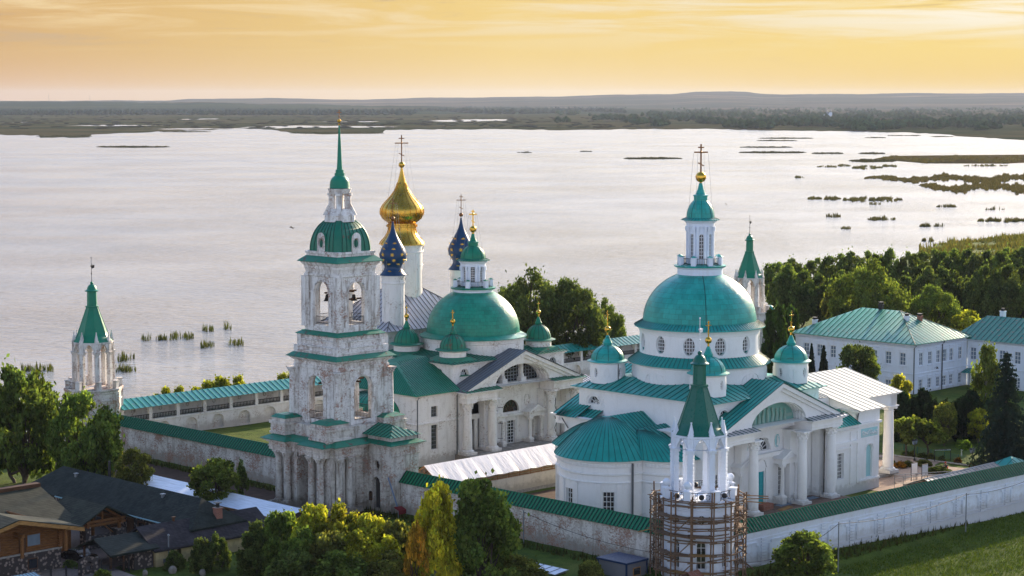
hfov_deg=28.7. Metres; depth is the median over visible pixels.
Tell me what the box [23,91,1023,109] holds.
hills
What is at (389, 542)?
thicket tree
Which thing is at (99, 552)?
cobbled yard
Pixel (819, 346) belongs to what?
window
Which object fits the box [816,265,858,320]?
wood tree
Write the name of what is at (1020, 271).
wood tree
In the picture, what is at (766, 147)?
reed bed
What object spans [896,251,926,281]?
wood tree
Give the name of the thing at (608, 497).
window
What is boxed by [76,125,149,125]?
pond water
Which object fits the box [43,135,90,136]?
reed bed
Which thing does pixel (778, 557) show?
cable
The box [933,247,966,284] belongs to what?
wood tree
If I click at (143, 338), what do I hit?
reed bed
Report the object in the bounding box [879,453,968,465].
path kerb
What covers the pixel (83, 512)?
timber pavilion
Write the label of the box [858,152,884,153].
reed bed
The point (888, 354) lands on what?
window
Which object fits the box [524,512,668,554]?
cable
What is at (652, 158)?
reed bed
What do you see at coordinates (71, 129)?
shore land
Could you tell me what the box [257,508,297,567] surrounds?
thicket tree
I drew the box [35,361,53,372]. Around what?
reed bed
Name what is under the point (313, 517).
thicket tree
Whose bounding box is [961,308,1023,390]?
monastery building
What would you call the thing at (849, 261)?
wood tree
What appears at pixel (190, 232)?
lake water
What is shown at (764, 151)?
reed bed
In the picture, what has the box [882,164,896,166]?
reed bed
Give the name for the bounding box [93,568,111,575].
shrub
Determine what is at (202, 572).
boulder
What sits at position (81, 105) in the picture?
hills
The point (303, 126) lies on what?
pond water
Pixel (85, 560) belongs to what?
stone gate pier
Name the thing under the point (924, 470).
notice board
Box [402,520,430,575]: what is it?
maple tree
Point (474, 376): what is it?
church
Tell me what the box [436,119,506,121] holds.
pond water
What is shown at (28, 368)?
reed bed
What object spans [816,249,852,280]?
wood tree
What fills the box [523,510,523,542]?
utility pole
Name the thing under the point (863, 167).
reed bed
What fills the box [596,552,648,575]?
site cabin
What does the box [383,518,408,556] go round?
thicket tree
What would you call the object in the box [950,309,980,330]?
broadleaf tree
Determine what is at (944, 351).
window
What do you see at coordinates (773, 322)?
poplar tree
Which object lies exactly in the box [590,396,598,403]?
window
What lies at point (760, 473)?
door
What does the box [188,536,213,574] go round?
shrub
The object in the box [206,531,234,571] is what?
shrub
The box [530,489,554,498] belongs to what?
courtyard path
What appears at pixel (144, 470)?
willow tree
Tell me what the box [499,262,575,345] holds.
willow tree
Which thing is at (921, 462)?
shrub
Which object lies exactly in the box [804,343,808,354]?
window
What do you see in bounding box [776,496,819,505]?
tarpaulin
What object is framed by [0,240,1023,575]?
ground
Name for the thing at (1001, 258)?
wood tree
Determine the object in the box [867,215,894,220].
reed bed
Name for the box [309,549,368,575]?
thicket tree
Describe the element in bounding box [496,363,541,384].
thermal window
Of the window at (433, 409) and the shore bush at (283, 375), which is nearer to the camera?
the window at (433, 409)
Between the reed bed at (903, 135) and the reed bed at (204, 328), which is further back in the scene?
the reed bed at (903, 135)
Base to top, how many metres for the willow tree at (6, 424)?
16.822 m
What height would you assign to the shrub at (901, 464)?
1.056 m
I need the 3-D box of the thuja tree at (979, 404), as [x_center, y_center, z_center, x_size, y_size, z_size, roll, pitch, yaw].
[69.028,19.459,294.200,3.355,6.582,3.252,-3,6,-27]
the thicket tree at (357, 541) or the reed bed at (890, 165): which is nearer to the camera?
the thicket tree at (357, 541)
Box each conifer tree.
[808,343,815,372]
[818,345,828,370]
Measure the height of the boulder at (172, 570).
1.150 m
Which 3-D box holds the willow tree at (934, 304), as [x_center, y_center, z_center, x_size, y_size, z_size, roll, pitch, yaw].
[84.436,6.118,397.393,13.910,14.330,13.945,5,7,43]
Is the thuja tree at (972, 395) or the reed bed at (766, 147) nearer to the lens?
the thuja tree at (972, 395)
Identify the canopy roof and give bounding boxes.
[15,572,39,575]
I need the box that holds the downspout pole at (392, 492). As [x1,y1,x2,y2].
[388,477,397,506]
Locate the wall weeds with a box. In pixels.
[149,459,993,575]
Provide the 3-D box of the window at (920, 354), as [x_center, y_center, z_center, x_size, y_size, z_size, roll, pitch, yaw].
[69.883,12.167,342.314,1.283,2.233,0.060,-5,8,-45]
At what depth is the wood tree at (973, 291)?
435.55 m
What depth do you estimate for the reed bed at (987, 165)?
1550.66 m
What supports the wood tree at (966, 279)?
on the ground at (256, 432)
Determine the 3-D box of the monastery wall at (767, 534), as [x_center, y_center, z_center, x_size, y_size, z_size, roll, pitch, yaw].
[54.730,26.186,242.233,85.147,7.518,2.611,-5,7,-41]
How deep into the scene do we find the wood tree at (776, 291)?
439.36 m
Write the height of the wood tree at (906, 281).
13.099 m
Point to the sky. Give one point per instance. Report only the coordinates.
(51, 50)
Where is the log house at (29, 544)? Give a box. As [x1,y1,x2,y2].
[0,510,84,575]
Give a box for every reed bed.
[20,361,35,371]
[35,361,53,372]
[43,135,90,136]
[96,145,169,147]
[115,362,135,372]
[117,351,134,361]
[141,333,150,340]
[156,333,166,340]
[159,131,209,131]
[169,331,193,339]
[200,339,212,348]
[202,323,213,331]
[224,320,231,329]
[229,336,243,345]
[295,132,381,133]
[624,157,682,158]
[738,150,805,152]
[740,146,791,147]
[757,139,796,140]
[761,137,811,138]
[807,196,840,200]
[812,152,843,153]
[826,212,840,217]
[843,196,902,201]
[849,158,894,161]
[852,165,882,169]
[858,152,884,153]
[864,172,1023,183]
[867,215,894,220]
[876,155,1023,163]
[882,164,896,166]
[887,135,920,135]
[919,180,1023,194]
[919,222,944,226]
[936,203,956,206]
[964,164,1007,166]
[977,217,1023,222]
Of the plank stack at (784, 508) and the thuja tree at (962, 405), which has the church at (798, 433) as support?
the plank stack at (784, 508)
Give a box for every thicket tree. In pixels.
[234,519,267,575]
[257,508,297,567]
[261,548,315,575]
[271,524,315,575]
[290,502,327,538]
[305,529,346,575]
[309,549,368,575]
[322,498,359,537]
[334,528,375,575]
[352,511,384,542]
[366,548,412,575]
[367,534,404,575]
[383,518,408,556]
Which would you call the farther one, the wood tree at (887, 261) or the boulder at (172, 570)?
the wood tree at (887, 261)
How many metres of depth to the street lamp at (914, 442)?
278.04 m
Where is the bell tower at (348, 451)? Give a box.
[260,112,425,515]
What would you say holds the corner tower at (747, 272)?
on the ground at (256, 432)
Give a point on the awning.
(401, 510)
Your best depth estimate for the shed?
213.37 m
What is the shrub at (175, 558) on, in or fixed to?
on the ground at (256, 432)
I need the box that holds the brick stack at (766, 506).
[758,502,773,510]
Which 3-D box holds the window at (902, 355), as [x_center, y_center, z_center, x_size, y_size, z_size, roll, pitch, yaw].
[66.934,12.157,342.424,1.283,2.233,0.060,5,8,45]
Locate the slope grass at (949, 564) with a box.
[805,512,1023,575]
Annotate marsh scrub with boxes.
[0,115,649,128]
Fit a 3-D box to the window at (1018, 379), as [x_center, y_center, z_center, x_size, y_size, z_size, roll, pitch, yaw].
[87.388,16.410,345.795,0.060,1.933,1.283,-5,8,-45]
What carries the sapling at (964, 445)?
on the ground at (256, 432)
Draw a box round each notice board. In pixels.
[911,462,917,480]
[921,464,927,479]
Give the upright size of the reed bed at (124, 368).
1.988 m
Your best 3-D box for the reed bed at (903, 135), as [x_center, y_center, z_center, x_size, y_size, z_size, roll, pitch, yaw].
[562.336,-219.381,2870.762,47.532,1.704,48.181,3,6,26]
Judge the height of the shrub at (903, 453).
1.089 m
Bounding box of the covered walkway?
[419,443,556,492]
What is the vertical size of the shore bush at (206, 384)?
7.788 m
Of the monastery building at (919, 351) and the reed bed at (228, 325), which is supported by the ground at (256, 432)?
the monastery building at (919, 351)
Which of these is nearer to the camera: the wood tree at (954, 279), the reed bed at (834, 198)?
the wood tree at (954, 279)
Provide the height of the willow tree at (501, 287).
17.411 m
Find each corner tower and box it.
[63,257,123,440]
[660,318,737,575]
[734,221,776,351]
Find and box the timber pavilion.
[58,495,133,550]
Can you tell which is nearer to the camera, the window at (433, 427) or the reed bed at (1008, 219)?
the window at (433, 427)
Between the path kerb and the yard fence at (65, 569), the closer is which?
the yard fence at (65, 569)
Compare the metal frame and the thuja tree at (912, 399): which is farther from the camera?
the thuja tree at (912, 399)
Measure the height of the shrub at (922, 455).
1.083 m
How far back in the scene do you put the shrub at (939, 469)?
268.54 m
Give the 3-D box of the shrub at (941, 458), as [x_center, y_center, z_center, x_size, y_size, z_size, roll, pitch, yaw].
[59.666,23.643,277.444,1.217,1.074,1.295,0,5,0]
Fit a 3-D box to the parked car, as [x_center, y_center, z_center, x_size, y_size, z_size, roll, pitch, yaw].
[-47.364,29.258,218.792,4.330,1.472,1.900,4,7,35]
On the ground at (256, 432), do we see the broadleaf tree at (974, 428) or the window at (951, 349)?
the broadleaf tree at (974, 428)
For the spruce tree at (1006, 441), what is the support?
on the ground at (256, 432)
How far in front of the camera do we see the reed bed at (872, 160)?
1670.32 m
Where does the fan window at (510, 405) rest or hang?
in the church at (474, 376)
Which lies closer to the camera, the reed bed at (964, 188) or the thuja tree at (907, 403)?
the thuja tree at (907, 403)
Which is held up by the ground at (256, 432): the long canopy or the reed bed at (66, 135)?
the long canopy
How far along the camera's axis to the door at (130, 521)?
230.42 m
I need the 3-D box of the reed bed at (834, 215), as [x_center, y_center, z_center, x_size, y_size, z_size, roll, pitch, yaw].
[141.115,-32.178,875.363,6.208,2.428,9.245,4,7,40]
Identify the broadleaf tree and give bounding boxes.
[186,457,240,507]
[432,468,530,575]
[769,529,837,575]
[819,291,834,318]
[890,373,912,398]
[930,401,957,445]
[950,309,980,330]
[966,408,988,441]
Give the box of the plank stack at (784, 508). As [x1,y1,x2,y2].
[778,506,791,510]
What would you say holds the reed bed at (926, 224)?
on the lake water at (190, 232)
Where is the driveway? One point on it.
(74, 572)
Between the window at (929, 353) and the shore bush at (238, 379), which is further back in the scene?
the window at (929, 353)
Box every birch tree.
[408,474,464,575]
[970,340,1000,403]
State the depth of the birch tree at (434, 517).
203.20 m
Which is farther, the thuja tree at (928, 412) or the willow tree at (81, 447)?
the thuja tree at (928, 412)
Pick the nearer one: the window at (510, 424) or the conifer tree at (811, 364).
the window at (510, 424)
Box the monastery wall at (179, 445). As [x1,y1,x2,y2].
[112,413,275,484]
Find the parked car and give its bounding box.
[61,547,97,560]
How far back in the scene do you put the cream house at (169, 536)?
221.05 m
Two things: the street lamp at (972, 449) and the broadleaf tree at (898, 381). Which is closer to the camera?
the street lamp at (972, 449)
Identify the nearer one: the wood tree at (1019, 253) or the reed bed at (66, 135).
the wood tree at (1019, 253)
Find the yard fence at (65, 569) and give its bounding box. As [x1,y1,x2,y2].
[19,564,81,575]
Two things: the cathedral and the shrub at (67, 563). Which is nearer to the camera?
the shrub at (67, 563)
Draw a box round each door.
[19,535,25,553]
[127,517,133,532]
[759,471,762,503]
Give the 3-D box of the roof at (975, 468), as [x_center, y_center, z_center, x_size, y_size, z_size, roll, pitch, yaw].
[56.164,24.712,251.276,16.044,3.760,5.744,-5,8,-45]
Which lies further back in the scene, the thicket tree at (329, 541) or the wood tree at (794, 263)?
the wood tree at (794, 263)
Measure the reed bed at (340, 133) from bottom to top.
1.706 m
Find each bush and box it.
[148,385,170,395]
[173,384,184,392]
[189,379,215,390]
[211,374,233,387]
[232,374,245,384]
[277,371,288,379]
[497,553,548,575]
[577,560,604,575]
[681,569,703,575]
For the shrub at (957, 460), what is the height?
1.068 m
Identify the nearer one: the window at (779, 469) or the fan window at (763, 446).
the fan window at (763, 446)
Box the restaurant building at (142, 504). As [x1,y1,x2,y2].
[31,461,246,532]
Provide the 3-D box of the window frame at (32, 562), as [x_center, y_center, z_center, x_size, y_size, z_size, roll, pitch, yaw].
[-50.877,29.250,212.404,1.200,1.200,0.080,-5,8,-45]
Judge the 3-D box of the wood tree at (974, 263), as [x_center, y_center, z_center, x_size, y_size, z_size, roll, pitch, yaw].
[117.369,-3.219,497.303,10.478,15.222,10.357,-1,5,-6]
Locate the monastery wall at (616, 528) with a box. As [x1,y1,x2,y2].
[399,470,661,567]
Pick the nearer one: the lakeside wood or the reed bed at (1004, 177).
the reed bed at (1004, 177)
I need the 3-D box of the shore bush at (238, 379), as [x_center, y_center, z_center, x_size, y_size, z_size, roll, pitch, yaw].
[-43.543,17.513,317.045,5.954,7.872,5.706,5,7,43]
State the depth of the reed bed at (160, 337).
426.29 m
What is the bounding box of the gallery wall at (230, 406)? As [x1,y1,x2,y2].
[121,335,639,430]
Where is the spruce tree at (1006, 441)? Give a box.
[966,352,1023,466]
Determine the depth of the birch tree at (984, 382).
297.21 m
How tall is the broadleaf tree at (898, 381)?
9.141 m
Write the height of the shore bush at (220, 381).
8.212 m
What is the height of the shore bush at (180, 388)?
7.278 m
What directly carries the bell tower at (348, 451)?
on the ground at (256, 432)
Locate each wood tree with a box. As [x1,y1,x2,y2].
[762,261,783,301]
[764,259,802,326]
[780,254,810,276]
[780,265,819,326]
[801,257,828,282]
[805,269,831,321]
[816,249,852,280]
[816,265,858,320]
[836,246,870,274]
[861,249,882,266]
[877,244,902,281]
[886,270,913,310]
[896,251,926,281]
[908,262,943,321]
[912,244,943,278]
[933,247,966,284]
[933,261,964,323]
[945,270,976,310]
[948,243,972,273]
[960,259,1001,322]
[963,248,999,277]
[983,242,1022,274]
[984,258,1023,317]
[1003,261,1023,318]
[1006,242,1023,266]
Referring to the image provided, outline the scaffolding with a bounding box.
[637,481,768,575]
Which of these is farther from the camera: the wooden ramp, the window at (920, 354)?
the window at (920, 354)
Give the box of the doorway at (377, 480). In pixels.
[376,478,379,507]
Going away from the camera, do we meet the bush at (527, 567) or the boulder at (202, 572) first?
the bush at (527, 567)
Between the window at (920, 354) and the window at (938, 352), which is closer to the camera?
the window at (920, 354)
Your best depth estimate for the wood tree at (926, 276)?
437.84 m
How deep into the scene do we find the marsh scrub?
4198.31 m
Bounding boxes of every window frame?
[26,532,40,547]
[28,557,37,569]
[633,566,640,575]
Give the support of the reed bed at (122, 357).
on the lake water at (190, 232)
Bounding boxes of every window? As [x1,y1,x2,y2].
[431,406,435,416]
[431,425,435,448]
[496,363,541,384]
[503,400,516,411]
[507,420,513,442]
[568,488,572,502]
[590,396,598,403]
[603,492,613,510]
[758,438,766,450]
[778,468,780,493]
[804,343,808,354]
[817,344,821,355]
[831,346,835,357]
[837,453,841,478]
[886,351,890,363]
[900,353,904,364]
[919,353,921,364]
[928,352,930,363]
[928,378,930,387]
[936,350,939,362]
[943,349,945,360]
[950,348,952,359]
[958,347,961,358]
[971,347,975,359]
[1000,350,1004,359]
[1015,352,1019,363]
[1015,378,1019,387]
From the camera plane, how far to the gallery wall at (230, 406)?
308.10 m
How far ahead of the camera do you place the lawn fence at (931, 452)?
281.71 m
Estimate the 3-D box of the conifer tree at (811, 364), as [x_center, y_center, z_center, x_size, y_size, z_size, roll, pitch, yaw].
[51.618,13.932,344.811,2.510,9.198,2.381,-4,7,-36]
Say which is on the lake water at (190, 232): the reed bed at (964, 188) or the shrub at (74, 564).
the reed bed at (964, 188)
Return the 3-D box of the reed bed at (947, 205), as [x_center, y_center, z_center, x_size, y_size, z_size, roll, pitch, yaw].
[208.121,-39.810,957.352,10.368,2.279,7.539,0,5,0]
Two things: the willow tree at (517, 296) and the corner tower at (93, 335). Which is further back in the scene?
the willow tree at (517, 296)
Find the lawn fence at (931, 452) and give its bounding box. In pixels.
[894,443,969,461]
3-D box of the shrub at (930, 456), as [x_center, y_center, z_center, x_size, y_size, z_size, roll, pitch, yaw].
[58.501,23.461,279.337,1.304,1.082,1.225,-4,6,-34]
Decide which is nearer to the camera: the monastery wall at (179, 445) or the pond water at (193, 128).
the monastery wall at (179, 445)
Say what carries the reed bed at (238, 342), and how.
on the lake water at (190, 232)
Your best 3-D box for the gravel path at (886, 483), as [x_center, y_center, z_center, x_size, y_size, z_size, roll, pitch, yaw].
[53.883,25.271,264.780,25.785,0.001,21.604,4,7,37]
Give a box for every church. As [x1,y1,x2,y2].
[359,210,589,466]
[550,144,902,520]
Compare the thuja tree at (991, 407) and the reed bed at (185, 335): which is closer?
the thuja tree at (991, 407)
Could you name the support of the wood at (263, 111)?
on the hills at (737, 100)
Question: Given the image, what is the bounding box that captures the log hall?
[0,482,71,550]
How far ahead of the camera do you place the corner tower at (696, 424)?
209.44 m
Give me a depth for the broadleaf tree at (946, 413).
288.95 m
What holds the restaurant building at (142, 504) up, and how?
on the ground at (256, 432)
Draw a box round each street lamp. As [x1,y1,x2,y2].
[912,439,917,460]
[969,447,974,460]
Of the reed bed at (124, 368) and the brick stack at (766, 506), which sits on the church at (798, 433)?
the brick stack at (766, 506)
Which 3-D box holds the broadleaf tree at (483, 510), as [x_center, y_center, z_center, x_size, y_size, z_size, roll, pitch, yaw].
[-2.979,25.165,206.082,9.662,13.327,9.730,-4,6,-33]
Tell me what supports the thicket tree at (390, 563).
on the ground at (256, 432)
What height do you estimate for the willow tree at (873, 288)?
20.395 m
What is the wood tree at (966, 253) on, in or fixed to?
on the ground at (256, 432)
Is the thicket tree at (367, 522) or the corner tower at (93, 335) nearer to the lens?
the thicket tree at (367, 522)
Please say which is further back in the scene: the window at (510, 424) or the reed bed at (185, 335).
the reed bed at (185, 335)
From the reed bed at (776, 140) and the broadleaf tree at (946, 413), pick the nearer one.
the broadleaf tree at (946, 413)
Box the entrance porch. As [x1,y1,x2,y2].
[77,531,159,571]
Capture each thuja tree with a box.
[883,392,906,442]
[896,390,912,441]
[910,394,921,417]
[913,387,932,438]
[922,397,938,437]
[951,393,972,441]
[961,389,979,438]
[973,398,992,440]
[985,397,1000,437]
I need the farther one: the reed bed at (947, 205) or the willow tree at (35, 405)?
the reed bed at (947, 205)
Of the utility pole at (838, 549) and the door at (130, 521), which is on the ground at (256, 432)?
the utility pole at (838, 549)
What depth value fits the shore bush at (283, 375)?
323.65 m
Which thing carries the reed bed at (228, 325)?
in the lake water at (190, 232)
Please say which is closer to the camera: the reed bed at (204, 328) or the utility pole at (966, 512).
the utility pole at (966, 512)
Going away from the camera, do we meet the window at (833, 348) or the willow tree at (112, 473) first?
the willow tree at (112, 473)
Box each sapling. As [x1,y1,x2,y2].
[234,459,248,494]
[955,439,971,454]
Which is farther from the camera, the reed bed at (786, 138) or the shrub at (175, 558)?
the reed bed at (786, 138)
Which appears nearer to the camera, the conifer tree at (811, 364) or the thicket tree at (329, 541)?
the thicket tree at (329, 541)
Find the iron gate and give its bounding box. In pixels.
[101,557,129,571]
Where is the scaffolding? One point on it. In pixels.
(662, 514)
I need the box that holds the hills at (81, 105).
[0,101,748,113]
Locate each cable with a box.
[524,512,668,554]
[739,524,837,562]
[839,495,964,523]
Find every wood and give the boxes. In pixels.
[0,106,626,114]
[554,106,1023,130]
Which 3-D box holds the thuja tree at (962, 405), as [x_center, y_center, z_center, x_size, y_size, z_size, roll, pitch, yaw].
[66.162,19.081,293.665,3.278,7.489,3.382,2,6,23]
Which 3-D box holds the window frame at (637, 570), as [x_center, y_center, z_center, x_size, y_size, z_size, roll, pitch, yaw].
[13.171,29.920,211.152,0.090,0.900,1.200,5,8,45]
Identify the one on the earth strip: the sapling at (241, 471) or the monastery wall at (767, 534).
the sapling at (241, 471)
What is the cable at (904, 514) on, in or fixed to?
attached to the utility pole at (838, 549)
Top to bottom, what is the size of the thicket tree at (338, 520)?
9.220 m
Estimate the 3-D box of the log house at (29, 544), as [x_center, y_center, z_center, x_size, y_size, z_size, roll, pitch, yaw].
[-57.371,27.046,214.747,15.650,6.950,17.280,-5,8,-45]
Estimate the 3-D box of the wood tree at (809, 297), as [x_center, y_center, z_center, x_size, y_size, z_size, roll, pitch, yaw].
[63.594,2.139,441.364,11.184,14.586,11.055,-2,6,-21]
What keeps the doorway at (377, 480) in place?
in the bell tower at (348, 451)
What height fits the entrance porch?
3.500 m
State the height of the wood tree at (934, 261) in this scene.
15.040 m
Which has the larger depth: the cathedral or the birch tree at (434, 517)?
the cathedral
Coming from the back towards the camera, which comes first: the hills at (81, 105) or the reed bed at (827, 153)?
the hills at (81, 105)
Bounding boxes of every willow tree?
[0,353,67,483]
[0,397,24,474]
[39,383,125,475]
[99,439,124,476]
[113,447,155,484]
[497,282,529,328]
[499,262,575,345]
[537,276,611,359]
[589,297,626,338]
[823,254,911,317]
[906,284,965,329]
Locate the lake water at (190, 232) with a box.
[0,128,1023,440]
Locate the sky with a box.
[0,0,1023,100]
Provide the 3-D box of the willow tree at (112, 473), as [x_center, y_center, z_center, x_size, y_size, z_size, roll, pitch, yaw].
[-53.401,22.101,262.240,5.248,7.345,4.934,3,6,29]
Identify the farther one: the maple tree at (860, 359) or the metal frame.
the maple tree at (860, 359)
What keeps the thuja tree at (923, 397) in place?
on the ground at (256, 432)
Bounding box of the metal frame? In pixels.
[934,449,950,460]
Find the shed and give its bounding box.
[528,560,568,575]
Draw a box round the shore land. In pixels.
[0,110,1023,139]
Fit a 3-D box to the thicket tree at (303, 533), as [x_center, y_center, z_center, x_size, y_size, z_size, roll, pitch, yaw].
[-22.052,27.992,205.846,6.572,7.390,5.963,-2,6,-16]
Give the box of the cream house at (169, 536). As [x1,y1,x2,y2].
[129,502,264,566]
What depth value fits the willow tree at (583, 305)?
364.77 m
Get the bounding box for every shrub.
[62,560,72,567]
[70,561,77,568]
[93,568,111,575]
[162,550,187,570]
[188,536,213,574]
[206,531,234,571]
[893,460,906,468]
[901,450,910,456]
[904,460,912,466]
[916,458,932,466]
[917,452,926,458]
[927,453,935,459]
[928,465,951,473]
[938,455,946,461]
[953,457,962,463]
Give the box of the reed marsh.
[918,231,1023,255]
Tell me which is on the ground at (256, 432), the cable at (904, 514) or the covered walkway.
the covered walkway
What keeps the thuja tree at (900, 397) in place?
on the ground at (256, 432)
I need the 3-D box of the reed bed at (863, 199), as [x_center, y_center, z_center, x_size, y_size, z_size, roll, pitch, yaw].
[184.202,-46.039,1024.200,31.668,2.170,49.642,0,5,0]
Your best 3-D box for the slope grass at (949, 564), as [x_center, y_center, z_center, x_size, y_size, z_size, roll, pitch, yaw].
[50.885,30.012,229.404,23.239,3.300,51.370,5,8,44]
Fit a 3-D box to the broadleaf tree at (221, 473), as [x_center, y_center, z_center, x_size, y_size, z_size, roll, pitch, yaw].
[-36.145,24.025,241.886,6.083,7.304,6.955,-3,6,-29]
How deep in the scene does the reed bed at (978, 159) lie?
1716.31 m
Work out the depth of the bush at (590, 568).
208.66 m
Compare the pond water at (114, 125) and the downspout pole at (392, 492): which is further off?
the pond water at (114, 125)
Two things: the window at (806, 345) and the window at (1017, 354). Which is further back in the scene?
the window at (806, 345)
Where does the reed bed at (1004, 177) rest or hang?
on the lake water at (190, 232)
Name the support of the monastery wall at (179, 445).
on the ground at (256, 432)
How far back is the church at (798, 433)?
244.81 m
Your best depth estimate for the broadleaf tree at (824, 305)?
408.66 m
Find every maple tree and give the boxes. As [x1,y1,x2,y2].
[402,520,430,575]
[836,341,882,379]
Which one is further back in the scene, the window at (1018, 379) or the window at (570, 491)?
the window at (1018, 379)
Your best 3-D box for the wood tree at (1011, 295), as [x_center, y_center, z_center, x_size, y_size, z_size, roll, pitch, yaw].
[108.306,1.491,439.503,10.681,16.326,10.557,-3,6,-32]
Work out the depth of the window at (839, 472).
253.50 m
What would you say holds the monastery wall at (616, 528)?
on the ground at (256, 432)
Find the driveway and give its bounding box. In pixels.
[37,565,133,575]
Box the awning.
[394,506,406,517]
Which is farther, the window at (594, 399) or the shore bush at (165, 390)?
the shore bush at (165, 390)
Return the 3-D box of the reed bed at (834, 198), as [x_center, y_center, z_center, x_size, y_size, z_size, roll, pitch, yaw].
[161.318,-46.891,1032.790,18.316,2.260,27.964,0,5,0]
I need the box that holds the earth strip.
[56,462,377,519]
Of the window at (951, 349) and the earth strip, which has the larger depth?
the window at (951, 349)
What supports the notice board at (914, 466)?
on the gravel path at (886, 483)
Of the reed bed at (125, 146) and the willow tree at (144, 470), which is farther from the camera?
the reed bed at (125, 146)
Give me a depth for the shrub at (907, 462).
273.24 m
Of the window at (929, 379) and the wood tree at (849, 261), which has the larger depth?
the wood tree at (849, 261)
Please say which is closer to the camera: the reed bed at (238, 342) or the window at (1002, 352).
the window at (1002, 352)
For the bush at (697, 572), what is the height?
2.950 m
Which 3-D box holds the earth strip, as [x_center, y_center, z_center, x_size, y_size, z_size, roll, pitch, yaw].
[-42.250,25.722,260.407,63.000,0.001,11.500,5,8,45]
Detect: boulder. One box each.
[168,566,176,573]
[199,569,205,575]
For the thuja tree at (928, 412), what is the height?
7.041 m
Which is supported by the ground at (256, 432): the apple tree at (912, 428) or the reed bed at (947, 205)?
the apple tree at (912, 428)
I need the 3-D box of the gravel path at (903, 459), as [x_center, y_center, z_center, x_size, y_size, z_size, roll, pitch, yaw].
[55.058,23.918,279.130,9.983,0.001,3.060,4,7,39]
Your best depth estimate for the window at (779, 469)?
247.63 m
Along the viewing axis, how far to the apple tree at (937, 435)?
280.41 m
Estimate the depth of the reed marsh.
683.54 m
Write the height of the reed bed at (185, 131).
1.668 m
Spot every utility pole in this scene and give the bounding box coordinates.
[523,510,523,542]
[837,522,839,571]
[965,493,966,531]
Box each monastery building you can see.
[792,302,971,394]
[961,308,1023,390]
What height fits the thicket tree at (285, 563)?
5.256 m
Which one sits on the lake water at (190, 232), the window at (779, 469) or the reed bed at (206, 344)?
the reed bed at (206, 344)
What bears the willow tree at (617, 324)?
on the ground at (256, 432)
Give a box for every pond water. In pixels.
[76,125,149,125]
[175,128,219,129]
[242,125,383,127]
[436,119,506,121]
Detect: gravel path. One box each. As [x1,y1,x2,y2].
[868,459,965,490]
[879,455,939,464]
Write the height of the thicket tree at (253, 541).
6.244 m
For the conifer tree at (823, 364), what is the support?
on the ground at (256, 432)
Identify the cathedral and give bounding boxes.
[321,135,469,349]
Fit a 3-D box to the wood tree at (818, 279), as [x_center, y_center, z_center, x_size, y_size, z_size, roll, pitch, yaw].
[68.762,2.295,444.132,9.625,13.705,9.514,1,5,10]
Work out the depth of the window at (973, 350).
351.61 m
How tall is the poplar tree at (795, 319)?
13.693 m
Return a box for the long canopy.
[144,475,302,539]
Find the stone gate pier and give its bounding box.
[78,556,98,574]
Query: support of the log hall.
on the ground at (256, 432)
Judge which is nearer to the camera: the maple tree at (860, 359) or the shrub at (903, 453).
the shrub at (903, 453)
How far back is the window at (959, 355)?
350.92 m
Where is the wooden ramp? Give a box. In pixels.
[894,471,950,487]
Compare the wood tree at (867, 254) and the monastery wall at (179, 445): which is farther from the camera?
the wood tree at (867, 254)
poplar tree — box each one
[761,300,787,373]
[784,302,798,341]
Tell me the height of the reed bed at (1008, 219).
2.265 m
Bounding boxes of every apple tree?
[894,414,929,455]
[918,418,950,454]
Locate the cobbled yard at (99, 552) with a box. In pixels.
[48,524,121,569]
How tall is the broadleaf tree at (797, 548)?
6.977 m
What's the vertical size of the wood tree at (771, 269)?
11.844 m
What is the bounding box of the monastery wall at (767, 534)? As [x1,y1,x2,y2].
[733,461,1023,570]

